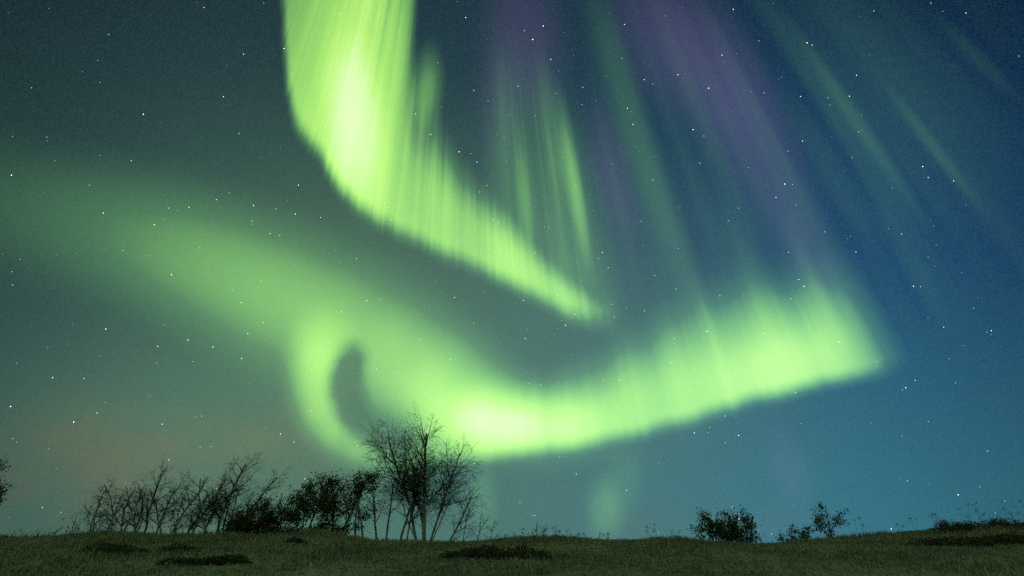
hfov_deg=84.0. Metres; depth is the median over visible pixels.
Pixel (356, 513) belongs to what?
slim birch
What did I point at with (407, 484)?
birch
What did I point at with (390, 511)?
slim birch
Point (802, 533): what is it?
leafy shrub
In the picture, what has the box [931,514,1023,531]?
heath shrub
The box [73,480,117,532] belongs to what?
birch row
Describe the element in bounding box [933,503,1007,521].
dry stalks
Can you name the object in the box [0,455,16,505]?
leafy tree
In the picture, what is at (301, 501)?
leafy birch
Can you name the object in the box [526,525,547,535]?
twig scrub
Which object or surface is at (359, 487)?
leafy birch
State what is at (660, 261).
sky
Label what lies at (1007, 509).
dry stalks
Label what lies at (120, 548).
heath shrub
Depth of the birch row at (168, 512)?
30.34 m
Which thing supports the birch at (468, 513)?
on the ground
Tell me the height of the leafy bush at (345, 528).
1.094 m
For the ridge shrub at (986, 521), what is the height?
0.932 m
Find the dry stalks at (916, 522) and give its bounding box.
[896,512,941,529]
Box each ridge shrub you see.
[935,519,957,527]
[978,515,998,524]
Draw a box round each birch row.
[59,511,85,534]
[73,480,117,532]
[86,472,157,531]
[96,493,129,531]
[97,486,149,530]
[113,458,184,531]
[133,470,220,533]
[148,481,191,532]
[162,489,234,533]
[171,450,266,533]
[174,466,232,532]
[199,470,231,533]
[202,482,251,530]
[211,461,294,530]
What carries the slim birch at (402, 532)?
on the ground
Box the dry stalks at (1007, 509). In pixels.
[976,499,1023,519]
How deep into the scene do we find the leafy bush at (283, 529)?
29.55 m
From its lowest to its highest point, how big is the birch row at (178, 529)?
3.106 m
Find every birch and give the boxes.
[276,471,340,529]
[311,467,386,533]
[342,476,368,537]
[346,486,367,534]
[351,403,491,541]
[361,479,392,538]
[383,476,399,539]
[399,476,431,539]
[403,489,418,539]
[449,490,499,540]
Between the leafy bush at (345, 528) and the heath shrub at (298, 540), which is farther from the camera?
the leafy bush at (345, 528)
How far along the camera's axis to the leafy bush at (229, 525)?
28.89 m
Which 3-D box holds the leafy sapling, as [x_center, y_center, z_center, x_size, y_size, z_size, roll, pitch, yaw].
[16.673,12.350,29.711,2.283,2.440,1.423,0,-30,0]
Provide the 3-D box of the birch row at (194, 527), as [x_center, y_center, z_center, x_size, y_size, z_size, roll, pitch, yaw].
[-16.546,11.873,31.054,2.975,4.464,2.459,0,-30,0]
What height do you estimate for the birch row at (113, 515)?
3.638 m
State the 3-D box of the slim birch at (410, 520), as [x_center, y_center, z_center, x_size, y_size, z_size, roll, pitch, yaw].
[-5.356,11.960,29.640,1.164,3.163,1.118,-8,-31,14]
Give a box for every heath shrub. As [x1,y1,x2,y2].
[78,541,199,554]
[156,545,252,565]
[283,536,306,544]
[437,539,553,559]
[906,524,1023,546]
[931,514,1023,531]
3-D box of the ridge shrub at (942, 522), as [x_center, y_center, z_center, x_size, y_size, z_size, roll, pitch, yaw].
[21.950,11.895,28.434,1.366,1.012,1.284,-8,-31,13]
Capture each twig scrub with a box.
[31,527,62,536]
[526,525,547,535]
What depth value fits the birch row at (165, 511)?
31.27 m
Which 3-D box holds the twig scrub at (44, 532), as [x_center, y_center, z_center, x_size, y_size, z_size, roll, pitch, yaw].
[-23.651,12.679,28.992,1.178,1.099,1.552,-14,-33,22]
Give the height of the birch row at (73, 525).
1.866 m
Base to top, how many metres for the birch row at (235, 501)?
4.383 m
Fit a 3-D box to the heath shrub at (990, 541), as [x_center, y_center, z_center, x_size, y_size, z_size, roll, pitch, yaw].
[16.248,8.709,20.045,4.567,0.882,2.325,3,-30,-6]
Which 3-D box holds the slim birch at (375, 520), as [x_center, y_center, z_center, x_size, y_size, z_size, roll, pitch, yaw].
[-7.309,11.868,30.377,2.019,3.897,2.062,14,-33,-23]
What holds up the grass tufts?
on the ground
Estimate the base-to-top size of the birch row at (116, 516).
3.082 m
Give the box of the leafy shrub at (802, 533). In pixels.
[775,523,814,541]
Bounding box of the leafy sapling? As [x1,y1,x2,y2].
[811,501,848,537]
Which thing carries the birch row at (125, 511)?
on the ground
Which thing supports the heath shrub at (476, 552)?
on the ground
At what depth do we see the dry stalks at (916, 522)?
28.71 m
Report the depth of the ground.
13.84 m
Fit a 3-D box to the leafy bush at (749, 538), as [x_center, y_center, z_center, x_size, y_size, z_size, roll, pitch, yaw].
[11.868,13.008,30.050,2.611,2.438,2.947,-8,-31,13]
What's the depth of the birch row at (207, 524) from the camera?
31.00 m
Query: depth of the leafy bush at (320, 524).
29.28 m
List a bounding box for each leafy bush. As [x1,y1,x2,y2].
[219,515,252,533]
[221,487,284,534]
[246,493,301,534]
[259,521,293,534]
[267,524,304,534]
[301,516,338,530]
[330,517,367,533]
[686,504,750,541]
[713,513,761,542]
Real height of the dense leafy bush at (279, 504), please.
3.008 m
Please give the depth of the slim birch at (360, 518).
29.70 m
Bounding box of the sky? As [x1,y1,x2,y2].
[0,0,1023,543]
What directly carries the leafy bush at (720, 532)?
on the ground
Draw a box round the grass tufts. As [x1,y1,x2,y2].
[0,523,1023,575]
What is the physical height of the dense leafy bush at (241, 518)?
2.885 m
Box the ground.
[0,529,1023,575]
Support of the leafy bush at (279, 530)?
on the ground

